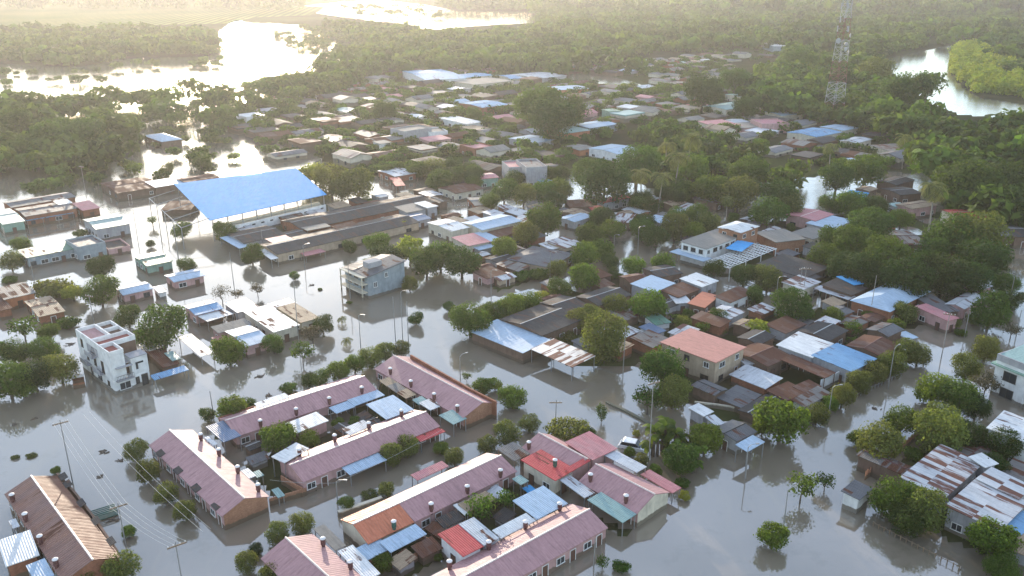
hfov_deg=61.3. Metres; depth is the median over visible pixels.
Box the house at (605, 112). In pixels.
[601,108,619,116]
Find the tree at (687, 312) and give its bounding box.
[682,308,694,320]
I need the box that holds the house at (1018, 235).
[998,224,1023,247]
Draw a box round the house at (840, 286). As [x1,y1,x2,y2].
[821,278,867,307]
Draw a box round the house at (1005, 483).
[976,467,1023,510]
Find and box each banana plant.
[639,415,693,456]
[668,314,680,324]
[673,438,707,473]
[845,336,857,344]
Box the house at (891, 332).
[865,322,903,342]
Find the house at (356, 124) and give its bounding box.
[350,119,378,128]
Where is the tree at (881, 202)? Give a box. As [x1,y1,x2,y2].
[864,193,890,211]
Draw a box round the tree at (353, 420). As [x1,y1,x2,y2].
[348,415,359,424]
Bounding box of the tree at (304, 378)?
[301,372,316,387]
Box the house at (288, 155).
[267,149,307,162]
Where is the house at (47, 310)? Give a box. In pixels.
[24,296,64,325]
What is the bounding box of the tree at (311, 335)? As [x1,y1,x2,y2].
[300,325,324,345]
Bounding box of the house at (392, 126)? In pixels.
[382,124,409,134]
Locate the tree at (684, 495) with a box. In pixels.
[678,490,690,500]
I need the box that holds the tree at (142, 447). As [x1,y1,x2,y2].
[121,437,148,461]
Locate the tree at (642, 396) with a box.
[631,383,662,414]
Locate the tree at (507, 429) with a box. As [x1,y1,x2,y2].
[492,418,521,446]
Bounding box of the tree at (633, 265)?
[620,255,647,273]
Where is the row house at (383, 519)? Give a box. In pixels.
[340,499,413,546]
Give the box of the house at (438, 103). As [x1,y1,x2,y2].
[429,102,447,106]
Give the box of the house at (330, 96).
[317,92,347,100]
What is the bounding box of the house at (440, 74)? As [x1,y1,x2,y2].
[402,69,466,81]
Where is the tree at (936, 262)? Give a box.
[914,250,976,298]
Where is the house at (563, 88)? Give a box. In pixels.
[549,85,588,93]
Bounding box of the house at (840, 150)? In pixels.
[814,145,853,157]
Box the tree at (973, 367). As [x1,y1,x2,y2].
[949,351,984,383]
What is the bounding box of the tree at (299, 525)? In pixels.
[288,511,315,535]
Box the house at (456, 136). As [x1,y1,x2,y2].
[442,131,468,142]
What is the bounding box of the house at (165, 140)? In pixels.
[145,133,181,148]
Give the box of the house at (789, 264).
[756,253,827,280]
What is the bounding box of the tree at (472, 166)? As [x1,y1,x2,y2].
[464,164,482,169]
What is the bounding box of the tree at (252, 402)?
[242,396,256,407]
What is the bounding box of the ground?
[0,0,1023,575]
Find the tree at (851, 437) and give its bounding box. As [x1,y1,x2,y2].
[846,428,862,447]
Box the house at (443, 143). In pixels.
[436,142,459,152]
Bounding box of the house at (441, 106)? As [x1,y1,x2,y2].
[436,104,455,109]
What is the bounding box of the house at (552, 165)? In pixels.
[545,163,558,167]
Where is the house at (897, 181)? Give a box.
[876,176,913,192]
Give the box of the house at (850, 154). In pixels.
[839,150,868,158]
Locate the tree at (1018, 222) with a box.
[991,182,1023,227]
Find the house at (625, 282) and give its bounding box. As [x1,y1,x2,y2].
[618,273,646,293]
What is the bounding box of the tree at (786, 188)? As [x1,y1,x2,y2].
[757,177,799,217]
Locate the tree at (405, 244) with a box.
[393,234,422,262]
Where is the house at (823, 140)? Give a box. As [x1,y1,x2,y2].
[806,136,838,145]
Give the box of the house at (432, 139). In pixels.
[420,135,451,144]
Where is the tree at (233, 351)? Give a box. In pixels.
[209,334,248,365]
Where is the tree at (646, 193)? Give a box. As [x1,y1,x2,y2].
[632,189,654,201]
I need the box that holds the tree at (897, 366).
[874,348,908,378]
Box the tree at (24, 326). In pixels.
[6,315,40,341]
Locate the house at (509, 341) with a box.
[472,319,549,363]
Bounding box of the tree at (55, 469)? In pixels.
[49,466,60,474]
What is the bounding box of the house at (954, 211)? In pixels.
[940,209,985,225]
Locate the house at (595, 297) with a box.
[575,286,631,311]
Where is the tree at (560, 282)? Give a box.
[546,276,572,295]
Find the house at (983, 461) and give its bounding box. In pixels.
[968,452,998,477]
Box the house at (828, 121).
[813,118,834,125]
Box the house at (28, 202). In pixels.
[2,192,75,211]
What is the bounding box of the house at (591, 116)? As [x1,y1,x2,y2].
[579,109,597,122]
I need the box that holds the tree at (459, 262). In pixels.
[442,245,483,278]
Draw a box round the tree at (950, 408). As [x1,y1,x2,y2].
[923,400,961,423]
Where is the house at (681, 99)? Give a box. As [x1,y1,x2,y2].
[673,96,695,104]
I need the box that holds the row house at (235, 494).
[149,429,268,530]
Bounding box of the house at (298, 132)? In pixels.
[291,127,324,136]
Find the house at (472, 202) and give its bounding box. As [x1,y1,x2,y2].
[467,196,493,208]
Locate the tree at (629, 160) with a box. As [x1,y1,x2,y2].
[613,142,660,185]
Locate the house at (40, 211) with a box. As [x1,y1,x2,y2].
[15,202,77,226]
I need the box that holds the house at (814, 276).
[774,271,821,286]
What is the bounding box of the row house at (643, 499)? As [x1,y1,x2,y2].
[579,463,669,526]
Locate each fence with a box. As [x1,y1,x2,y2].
[831,373,901,409]
[864,432,917,479]
[873,521,960,570]
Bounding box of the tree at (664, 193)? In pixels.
[652,185,669,200]
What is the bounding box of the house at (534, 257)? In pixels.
[507,246,572,276]
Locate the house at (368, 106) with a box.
[359,103,373,111]
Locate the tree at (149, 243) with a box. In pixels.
[146,239,155,247]
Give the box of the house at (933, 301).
[916,294,959,316]
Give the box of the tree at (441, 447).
[432,441,449,454]
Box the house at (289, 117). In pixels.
[280,113,301,122]
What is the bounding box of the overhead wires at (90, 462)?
[54,421,125,505]
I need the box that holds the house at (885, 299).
[850,282,930,322]
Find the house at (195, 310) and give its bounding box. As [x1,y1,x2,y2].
[184,300,223,326]
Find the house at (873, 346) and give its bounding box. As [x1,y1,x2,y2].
[845,334,898,368]
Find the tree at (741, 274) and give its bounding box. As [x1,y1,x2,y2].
[730,263,758,287]
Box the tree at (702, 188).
[691,173,730,203]
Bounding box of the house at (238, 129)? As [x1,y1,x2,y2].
[227,123,255,134]
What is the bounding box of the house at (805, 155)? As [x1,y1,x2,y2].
[790,151,824,163]
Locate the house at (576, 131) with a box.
[547,125,589,138]
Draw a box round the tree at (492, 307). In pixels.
[481,301,507,321]
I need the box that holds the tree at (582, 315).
[564,307,589,329]
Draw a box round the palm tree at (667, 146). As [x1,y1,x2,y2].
[657,142,676,156]
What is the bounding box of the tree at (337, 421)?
[331,417,344,425]
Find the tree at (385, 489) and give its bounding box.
[376,481,395,496]
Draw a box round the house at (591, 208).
[589,205,602,211]
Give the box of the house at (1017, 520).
[1006,511,1023,534]
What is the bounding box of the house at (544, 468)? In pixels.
[521,449,572,495]
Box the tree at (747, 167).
[728,153,770,189]
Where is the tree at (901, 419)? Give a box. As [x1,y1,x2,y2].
[880,401,925,434]
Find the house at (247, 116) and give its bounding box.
[236,112,264,122]
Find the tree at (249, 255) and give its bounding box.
[239,243,264,264]
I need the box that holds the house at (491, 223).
[461,214,521,233]
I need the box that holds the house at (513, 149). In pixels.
[511,147,522,156]
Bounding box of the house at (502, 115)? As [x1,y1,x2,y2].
[489,114,513,118]
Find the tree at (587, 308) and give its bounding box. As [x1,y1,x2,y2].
[578,303,600,321]
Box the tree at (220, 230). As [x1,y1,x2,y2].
[211,220,237,242]
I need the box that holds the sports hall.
[149,168,326,248]
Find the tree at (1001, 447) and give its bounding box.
[983,424,1023,460]
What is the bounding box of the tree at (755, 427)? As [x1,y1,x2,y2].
[750,418,771,436]
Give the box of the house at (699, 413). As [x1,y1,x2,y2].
[688,403,713,424]
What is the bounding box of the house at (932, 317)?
[914,303,959,333]
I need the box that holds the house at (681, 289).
[661,282,700,300]
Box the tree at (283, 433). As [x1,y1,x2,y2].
[258,420,297,452]
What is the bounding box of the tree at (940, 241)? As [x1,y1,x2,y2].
[913,236,951,269]
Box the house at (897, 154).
[877,149,913,168]
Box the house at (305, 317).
[276,302,319,333]
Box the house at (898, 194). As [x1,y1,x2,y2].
[880,187,922,202]
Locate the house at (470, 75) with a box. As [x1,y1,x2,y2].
[459,73,491,78]
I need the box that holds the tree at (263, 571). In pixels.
[257,560,277,575]
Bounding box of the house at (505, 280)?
[494,272,516,287]
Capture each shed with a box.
[238,225,254,230]
[243,440,262,455]
[245,451,269,471]
[277,441,294,450]
[279,213,304,226]
[283,229,306,236]
[305,209,325,214]
[326,201,351,210]
[332,422,349,436]
[347,197,367,206]
[353,410,372,420]
[365,417,381,424]
[370,193,388,200]
[391,548,417,575]
[395,192,411,197]
[411,536,442,565]
[414,187,435,194]
[419,190,443,198]
[424,520,446,544]
[428,196,447,209]
[435,509,464,528]
[439,212,461,218]
[447,216,468,222]
[463,215,479,220]
[467,206,489,217]
[468,251,490,262]
[475,263,494,268]
[482,209,503,217]
[484,253,511,267]
[487,484,507,505]
[492,507,516,526]
[496,259,514,271]
[497,204,513,213]
[504,207,526,216]
[506,245,525,253]
[506,262,529,274]
[508,289,540,309]
[515,215,530,223]
[526,203,539,210]
[526,232,545,245]
[531,338,594,380]
[539,278,571,294]
[539,293,560,300]
[571,336,601,352]
[585,268,612,288]
[591,278,615,290]
[604,325,638,342]
[605,307,639,325]
[610,340,633,361]
[617,210,634,213]
[621,206,649,216]
[630,329,667,355]
[654,211,666,215]
[661,299,678,317]
[663,200,686,210]
[668,323,699,336]
[681,203,695,207]
[690,311,730,337]
[691,379,727,403]
[707,305,744,327]
[729,364,782,395]
[732,318,757,336]
[740,215,752,222]
[746,220,765,230]
[747,302,774,320]
[762,226,781,230]
[767,315,806,342]
[774,249,800,257]
[795,316,813,326]
[802,241,823,258]
[813,315,840,324]
[821,296,846,311]
[826,305,854,317]
[838,315,870,336]
[856,447,911,487]
[862,312,884,327]
[953,442,1003,456]
[1002,458,1023,481]
[1011,533,1023,570]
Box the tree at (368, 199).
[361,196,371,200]
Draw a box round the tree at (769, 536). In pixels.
[753,519,791,551]
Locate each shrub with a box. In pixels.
[10,455,19,459]
[25,452,37,458]
[30,276,77,298]
[360,488,378,499]
[543,416,589,441]
[556,330,576,342]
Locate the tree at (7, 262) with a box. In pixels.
[0,249,25,271]
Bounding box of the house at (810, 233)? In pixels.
[793,226,822,243]
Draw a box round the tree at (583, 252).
[568,240,600,265]
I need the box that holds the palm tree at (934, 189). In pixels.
[919,181,948,231]
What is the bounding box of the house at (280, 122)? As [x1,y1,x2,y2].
[271,118,291,127]
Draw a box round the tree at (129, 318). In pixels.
[113,304,141,328]
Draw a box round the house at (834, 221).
[806,215,850,228]
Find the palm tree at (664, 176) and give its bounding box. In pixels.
[650,172,674,212]
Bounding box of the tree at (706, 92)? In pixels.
[682,71,724,110]
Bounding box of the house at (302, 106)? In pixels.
[290,104,306,112]
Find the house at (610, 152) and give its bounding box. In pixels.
[589,144,634,162]
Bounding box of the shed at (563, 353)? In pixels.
[531,338,594,380]
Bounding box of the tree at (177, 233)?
[170,220,192,238]
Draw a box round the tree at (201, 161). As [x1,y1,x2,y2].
[192,155,212,172]
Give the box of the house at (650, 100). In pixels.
[630,98,657,105]
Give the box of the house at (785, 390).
[766,381,803,403]
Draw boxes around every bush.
[2,275,17,283]
[55,316,82,328]
[72,229,87,236]
[277,382,297,393]
[512,269,531,281]
[529,268,549,279]
[577,427,596,434]
[612,559,631,573]
[674,477,690,487]
[901,446,923,461]
[954,329,967,336]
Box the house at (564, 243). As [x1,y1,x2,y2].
[546,236,578,252]
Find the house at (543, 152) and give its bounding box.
[535,150,564,162]
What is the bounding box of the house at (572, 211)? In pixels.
[561,208,589,216]
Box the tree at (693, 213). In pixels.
[684,202,711,222]
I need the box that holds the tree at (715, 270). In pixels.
[702,259,726,278]
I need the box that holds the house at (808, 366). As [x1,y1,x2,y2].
[779,354,835,388]
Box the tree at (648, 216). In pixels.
[633,213,656,227]
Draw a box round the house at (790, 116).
[765,111,802,119]
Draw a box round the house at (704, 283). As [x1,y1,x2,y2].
[679,272,717,294]
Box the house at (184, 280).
[164,269,204,290]
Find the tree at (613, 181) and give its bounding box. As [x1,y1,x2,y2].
[576,158,633,205]
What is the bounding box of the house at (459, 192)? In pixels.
[438,183,484,201]
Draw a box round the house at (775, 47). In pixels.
[762,43,785,51]
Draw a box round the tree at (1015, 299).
[998,287,1023,310]
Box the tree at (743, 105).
[730,95,761,117]
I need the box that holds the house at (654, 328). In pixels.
[639,323,666,335]
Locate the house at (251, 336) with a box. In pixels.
[225,325,268,357]
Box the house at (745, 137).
[732,131,759,143]
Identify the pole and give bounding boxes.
[52,419,73,483]
[110,503,127,552]
[167,541,186,575]
[293,278,298,340]
[393,303,395,340]
[593,538,595,566]
[623,327,625,371]
[648,380,659,458]
[941,313,955,357]
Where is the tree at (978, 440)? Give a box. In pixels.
[950,418,989,448]
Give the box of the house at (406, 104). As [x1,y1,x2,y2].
[398,102,417,107]
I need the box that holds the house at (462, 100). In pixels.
[447,98,469,103]
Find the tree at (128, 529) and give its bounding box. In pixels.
[121,524,136,537]
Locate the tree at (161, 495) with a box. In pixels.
[152,479,179,504]
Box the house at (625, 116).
[609,110,644,122]
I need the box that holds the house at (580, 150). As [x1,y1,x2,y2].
[567,144,590,156]
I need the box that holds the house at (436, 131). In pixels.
[428,127,447,135]
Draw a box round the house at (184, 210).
[160,201,197,215]
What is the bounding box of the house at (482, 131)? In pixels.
[476,128,497,136]
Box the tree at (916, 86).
[877,70,938,104]
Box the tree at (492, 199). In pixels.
[478,191,500,208]
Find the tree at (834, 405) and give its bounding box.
[820,395,839,412]
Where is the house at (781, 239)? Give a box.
[756,229,806,255]
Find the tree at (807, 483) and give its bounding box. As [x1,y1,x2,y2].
[786,470,821,502]
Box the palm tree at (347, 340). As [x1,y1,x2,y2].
[341,337,352,346]
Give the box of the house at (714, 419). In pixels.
[705,414,723,429]
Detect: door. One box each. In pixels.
[18,300,23,307]
[51,315,56,323]
[61,255,66,262]
[130,295,135,303]
[141,373,148,385]
[159,266,163,273]
[186,483,190,495]
[195,279,199,286]
[201,498,206,511]
[217,513,222,527]
[255,347,260,355]
[255,432,261,440]
[284,334,289,342]
[321,475,327,487]
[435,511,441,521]
[450,553,455,564]
[503,478,508,488]
[529,473,533,485]
[542,563,548,575]
[561,483,566,493]
[570,548,575,561]
[596,533,601,546]
[684,367,688,376]
[721,439,727,450]
[934,322,939,330]
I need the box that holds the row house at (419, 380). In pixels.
[374,355,497,429]
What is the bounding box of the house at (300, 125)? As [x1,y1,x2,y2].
[277,123,303,130]
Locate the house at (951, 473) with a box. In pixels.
[901,444,979,514]
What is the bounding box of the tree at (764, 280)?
[753,263,783,291]
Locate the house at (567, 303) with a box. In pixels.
[539,295,587,320]
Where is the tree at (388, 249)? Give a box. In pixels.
[368,242,404,258]
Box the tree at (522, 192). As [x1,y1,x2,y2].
[511,183,536,205]
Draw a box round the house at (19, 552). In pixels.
[0,530,39,575]
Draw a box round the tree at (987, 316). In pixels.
[968,289,1013,329]
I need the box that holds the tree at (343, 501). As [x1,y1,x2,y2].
[336,496,355,507]
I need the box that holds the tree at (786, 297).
[770,286,814,321]
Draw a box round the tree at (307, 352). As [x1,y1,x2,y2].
[289,340,314,364]
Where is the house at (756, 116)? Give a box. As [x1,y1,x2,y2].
[738,114,760,121]
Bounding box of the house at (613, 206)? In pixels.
[597,195,629,210]
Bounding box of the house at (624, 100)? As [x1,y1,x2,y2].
[612,97,636,103]
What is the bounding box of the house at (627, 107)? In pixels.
[616,104,637,110]
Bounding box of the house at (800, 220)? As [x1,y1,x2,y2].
[785,208,833,229]
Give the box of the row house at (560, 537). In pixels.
[432,501,607,575]
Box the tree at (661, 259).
[649,251,674,265]
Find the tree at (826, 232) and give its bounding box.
[815,224,846,249]
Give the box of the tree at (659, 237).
[642,225,670,250]
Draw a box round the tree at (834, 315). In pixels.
[820,305,845,321]
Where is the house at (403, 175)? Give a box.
[378,167,415,182]
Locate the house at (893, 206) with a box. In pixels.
[887,202,899,212]
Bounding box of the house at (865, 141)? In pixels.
[840,137,871,149]
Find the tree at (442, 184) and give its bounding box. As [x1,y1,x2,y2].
[429,173,450,188]
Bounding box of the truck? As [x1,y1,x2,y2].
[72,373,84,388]
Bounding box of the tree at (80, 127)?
[26,117,107,138]
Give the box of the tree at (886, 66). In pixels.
[853,56,897,78]
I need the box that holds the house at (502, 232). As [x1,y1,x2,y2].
[487,226,516,237]
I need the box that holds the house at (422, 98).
[405,94,433,102]
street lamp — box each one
[358,314,364,349]
[400,290,408,339]
[745,443,759,478]
[783,482,796,523]
[888,344,900,388]
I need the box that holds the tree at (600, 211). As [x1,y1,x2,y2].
[589,205,615,225]
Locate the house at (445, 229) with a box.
[427,219,469,243]
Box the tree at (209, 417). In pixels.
[198,407,215,422]
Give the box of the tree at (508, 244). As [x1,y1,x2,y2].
[491,236,518,255]
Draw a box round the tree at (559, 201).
[543,191,567,208]
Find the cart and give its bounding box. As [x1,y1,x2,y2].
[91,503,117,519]
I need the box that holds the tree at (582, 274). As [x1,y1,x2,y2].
[568,261,600,292]
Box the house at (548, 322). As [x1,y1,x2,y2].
[499,304,580,339]
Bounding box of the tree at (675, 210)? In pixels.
[667,205,688,224]
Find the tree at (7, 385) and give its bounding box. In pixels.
[0,359,33,399]
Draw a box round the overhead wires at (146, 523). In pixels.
[113,502,184,545]
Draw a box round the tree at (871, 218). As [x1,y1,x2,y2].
[845,205,898,242]
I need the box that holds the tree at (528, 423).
[516,413,541,433]
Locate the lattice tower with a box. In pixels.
[825,0,852,123]
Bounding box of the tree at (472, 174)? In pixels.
[462,169,482,182]
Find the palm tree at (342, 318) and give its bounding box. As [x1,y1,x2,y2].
[337,316,346,322]
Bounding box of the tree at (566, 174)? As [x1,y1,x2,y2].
[555,164,571,179]
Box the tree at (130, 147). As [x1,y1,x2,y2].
[123,141,139,155]
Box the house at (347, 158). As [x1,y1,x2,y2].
[332,148,371,168]
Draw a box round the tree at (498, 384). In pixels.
[489,377,502,389]
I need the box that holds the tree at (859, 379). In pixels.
[845,369,873,394]
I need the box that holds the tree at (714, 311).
[710,306,730,318]
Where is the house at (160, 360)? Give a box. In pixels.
[147,348,179,371]
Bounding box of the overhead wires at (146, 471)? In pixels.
[82,413,210,531]
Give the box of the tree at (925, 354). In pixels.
[902,341,933,366]
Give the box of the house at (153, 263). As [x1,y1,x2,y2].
[133,251,172,275]
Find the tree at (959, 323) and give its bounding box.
[955,317,963,328]
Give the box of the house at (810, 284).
[782,274,820,299]
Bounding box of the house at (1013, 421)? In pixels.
[986,410,1023,461]
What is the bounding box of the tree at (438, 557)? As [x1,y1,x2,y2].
[433,553,442,561]
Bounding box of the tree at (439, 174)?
[425,168,452,192]
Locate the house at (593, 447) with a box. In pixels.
[565,431,617,467]
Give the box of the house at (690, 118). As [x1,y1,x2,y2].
[677,115,704,123]
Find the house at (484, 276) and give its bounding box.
[473,266,506,287]
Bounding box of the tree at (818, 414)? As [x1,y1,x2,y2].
[805,401,830,427]
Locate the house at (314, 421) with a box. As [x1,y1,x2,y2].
[290,412,328,441]
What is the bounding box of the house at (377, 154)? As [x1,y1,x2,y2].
[366,149,406,161]
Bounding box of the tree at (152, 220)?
[147,216,156,224]
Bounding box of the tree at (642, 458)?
[634,452,649,465]
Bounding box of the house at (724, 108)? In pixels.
[703,102,736,115]
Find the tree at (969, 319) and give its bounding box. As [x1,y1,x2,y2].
[965,314,980,325]
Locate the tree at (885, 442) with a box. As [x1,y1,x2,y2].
[853,418,906,458]
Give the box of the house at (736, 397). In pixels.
[716,385,760,413]
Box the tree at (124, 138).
[114,125,139,142]
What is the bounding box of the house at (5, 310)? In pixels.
[0,297,12,320]
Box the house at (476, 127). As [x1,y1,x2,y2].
[458,125,488,130]
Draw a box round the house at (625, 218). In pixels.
[606,212,635,230]
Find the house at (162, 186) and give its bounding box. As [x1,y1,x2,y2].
[145,177,183,195]
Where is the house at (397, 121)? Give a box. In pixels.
[376,116,403,124]
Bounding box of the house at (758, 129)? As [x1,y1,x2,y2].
[745,127,778,138]
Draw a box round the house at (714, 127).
[703,123,735,136]
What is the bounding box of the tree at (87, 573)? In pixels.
[80,571,96,575]
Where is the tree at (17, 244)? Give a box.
[8,236,32,251]
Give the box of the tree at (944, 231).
[919,208,988,260]
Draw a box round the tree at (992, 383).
[970,369,1003,397]
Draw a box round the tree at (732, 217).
[726,212,739,222]
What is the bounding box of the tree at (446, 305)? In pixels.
[442,301,455,311]
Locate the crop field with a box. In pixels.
[0,1,323,27]
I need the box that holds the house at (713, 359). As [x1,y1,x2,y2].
[660,328,745,383]
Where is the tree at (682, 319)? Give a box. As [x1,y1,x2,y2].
[675,315,692,326]
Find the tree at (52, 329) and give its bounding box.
[35,323,60,338]
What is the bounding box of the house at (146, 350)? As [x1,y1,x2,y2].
[138,343,161,360]
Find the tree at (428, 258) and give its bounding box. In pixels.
[409,245,443,279]
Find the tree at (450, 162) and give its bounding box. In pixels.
[443,157,461,168]
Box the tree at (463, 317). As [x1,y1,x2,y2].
[448,301,492,337]
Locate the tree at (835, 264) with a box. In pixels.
[825,250,861,278]
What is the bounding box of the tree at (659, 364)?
[638,343,686,386]
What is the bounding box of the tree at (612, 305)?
[601,293,628,311]
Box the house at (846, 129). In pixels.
[820,124,857,135]
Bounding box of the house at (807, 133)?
[787,127,841,140]
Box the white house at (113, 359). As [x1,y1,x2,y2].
[75,320,150,394]
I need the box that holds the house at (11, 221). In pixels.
[0,208,25,234]
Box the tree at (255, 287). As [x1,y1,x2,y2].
[249,283,263,294]
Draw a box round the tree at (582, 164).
[570,156,611,185]
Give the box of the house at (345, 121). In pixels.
[333,116,358,126]
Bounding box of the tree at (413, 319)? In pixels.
[408,311,423,324]
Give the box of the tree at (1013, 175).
[982,158,1023,190]
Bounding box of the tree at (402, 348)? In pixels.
[392,339,410,355]
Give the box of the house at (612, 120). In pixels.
[590,117,619,122]
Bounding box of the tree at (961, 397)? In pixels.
[935,377,986,417]
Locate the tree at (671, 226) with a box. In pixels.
[660,210,689,242]
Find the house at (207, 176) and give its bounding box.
[176,173,219,181]
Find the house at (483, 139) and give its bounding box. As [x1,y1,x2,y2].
[468,136,497,143]
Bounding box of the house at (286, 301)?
[267,298,294,309]
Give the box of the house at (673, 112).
[657,108,677,115]
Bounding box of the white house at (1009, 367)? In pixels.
[990,345,1023,407]
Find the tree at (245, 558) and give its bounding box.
[234,549,259,575]
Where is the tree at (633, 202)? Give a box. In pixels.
[627,195,650,210]
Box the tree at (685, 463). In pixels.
[660,442,697,476]
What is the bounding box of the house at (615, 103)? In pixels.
[595,99,619,105]
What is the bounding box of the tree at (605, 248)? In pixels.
[589,237,615,258]
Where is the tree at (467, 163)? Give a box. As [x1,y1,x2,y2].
[463,160,477,167]
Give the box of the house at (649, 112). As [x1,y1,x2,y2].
[633,106,663,120]
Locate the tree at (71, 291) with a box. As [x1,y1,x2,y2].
[57,284,84,301]
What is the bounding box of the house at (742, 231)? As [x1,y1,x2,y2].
[717,221,759,257]
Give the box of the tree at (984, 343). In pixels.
[970,334,1002,361]
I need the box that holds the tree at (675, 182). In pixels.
[666,176,695,196]
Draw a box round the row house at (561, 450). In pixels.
[520,432,590,480]
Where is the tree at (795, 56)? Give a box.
[780,47,818,69]
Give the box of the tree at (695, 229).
[682,220,705,236]
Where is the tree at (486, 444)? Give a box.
[476,433,498,454]
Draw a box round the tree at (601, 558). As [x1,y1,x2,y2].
[596,554,610,568]
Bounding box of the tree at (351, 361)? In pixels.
[344,354,366,373]
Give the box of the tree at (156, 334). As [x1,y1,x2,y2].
[132,302,189,350]
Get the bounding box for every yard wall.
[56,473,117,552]
[218,406,254,421]
[269,488,306,505]
[280,475,303,496]
[337,496,382,517]
[369,536,427,570]
[410,355,496,419]
[605,401,650,423]
[694,401,733,411]
[820,371,839,388]
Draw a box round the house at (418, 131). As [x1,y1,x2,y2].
[390,124,431,142]
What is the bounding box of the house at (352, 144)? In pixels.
[333,140,368,150]
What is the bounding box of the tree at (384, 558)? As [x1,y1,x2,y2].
[371,551,393,573]
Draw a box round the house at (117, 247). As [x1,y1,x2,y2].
[105,238,130,256]
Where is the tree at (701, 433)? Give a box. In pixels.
[687,421,724,454]
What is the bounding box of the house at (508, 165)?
[502,160,520,183]
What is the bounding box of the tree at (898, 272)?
[878,255,939,297]
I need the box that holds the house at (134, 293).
[116,282,153,304]
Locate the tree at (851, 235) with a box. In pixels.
[830,223,878,254]
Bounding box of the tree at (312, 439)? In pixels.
[295,428,320,447]
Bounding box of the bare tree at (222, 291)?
[211,284,230,304]
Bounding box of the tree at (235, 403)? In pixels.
[214,394,248,419]
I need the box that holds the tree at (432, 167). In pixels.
[426,164,449,177]
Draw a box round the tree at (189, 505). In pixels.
[171,499,197,521]
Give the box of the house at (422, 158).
[411,156,445,174]
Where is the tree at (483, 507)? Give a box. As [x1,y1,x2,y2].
[464,492,496,521]
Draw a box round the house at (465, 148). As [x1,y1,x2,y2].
[459,142,491,156]
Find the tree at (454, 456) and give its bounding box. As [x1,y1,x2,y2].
[444,447,464,465]
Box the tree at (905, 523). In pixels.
[885,501,928,538]
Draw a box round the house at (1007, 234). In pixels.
[990,225,1016,246]
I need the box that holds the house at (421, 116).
[406,114,430,122]
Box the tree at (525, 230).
[511,219,540,247]
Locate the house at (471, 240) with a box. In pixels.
[451,233,490,253]
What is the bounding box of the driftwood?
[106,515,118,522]
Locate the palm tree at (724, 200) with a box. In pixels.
[719,195,733,222]
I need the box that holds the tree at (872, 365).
[863,359,888,383]
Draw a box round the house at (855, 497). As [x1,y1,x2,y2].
[841,479,871,513]
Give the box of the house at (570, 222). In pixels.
[559,213,590,230]
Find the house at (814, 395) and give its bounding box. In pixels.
[791,386,830,409]
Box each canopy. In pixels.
[9,518,19,534]
[22,212,73,227]
[26,558,54,575]
[53,199,72,204]
[58,472,67,482]
[62,479,72,487]
[76,498,85,506]
[90,516,100,525]
[106,536,115,545]
[150,365,188,388]
[155,449,165,460]
[164,351,180,365]
[173,466,182,478]
[179,334,214,364]
[190,483,201,496]
[198,309,232,328]
[204,436,217,448]
[206,420,241,456]
[211,503,219,510]
[220,236,246,251]
[241,468,255,483]
[253,470,263,484]
[254,393,289,407]
[259,249,278,267]
[266,235,291,242]
[271,442,308,477]
[271,487,284,505]
[300,249,325,261]
[301,223,330,232]
[313,524,345,560]
[329,401,354,417]
[331,221,357,228]
[338,545,379,575]
[341,420,371,435]
[341,453,385,485]
[347,390,384,414]
[356,539,389,560]
[366,395,413,420]
[379,377,396,391]
[379,524,426,556]
[387,382,405,400]
[390,177,405,192]
[396,388,415,406]
[411,461,448,486]
[412,396,427,411]
[414,427,444,452]
[419,398,440,415]
[439,409,466,434]
[453,503,467,520]
[458,491,495,517]
[492,513,534,540]
[497,442,529,468]
[512,475,528,496]
[512,486,567,521]
[522,485,534,494]
[560,475,594,508]
[564,459,590,474]
[587,492,636,536]
[604,450,646,479]
[640,469,680,503]
[670,249,711,263]
[725,240,752,260]
[812,285,855,306]
[836,275,863,285]
[900,331,917,342]
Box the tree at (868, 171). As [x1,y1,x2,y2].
[844,153,887,186]
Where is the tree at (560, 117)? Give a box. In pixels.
[526,96,579,139]
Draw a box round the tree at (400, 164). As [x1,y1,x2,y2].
[393,161,405,168]
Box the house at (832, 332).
[798,321,848,344]
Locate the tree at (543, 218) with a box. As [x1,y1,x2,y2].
[524,201,562,235]
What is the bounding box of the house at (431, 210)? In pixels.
[414,201,437,218]
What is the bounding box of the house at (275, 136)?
[254,130,292,143]
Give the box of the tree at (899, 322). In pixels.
[884,317,906,327]
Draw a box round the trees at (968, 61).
[947,38,1023,97]
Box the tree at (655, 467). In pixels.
[648,463,662,474]
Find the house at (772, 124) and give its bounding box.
[750,118,788,133]
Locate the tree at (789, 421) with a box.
[751,396,814,443]
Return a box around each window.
[41,259,48,263]
[51,256,59,261]
[83,254,90,259]
[100,360,104,373]
[119,380,131,390]
[135,376,139,384]
[143,292,149,297]
[179,282,186,287]
[180,477,184,487]
[210,507,215,517]
[241,436,250,444]
[307,480,316,490]
[337,469,345,477]
[421,517,429,528]
[542,481,549,489]
[556,555,565,566]
[583,540,591,550]
[683,354,689,360]
[699,373,707,379]
[703,361,708,368]
[719,360,724,368]
[918,315,924,321]
[950,522,962,533]
[999,387,1012,400]
[1001,371,1016,384]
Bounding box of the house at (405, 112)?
[397,111,414,114]
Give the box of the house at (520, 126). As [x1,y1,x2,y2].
[515,124,526,132]
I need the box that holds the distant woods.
[0,0,1023,225]
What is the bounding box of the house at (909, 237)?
[883,230,926,254]
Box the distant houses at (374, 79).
[274,51,775,101]
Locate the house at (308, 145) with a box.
[287,137,321,152]
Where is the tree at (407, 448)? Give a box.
[397,434,420,457]
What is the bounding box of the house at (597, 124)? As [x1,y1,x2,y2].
[575,120,617,134]
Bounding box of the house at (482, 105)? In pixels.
[460,100,507,115]
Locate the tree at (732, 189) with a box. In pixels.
[715,173,760,212]
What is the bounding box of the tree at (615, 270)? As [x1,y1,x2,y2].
[608,266,619,279]
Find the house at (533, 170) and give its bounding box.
[516,158,546,187]
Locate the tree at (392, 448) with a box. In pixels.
[380,441,403,466]

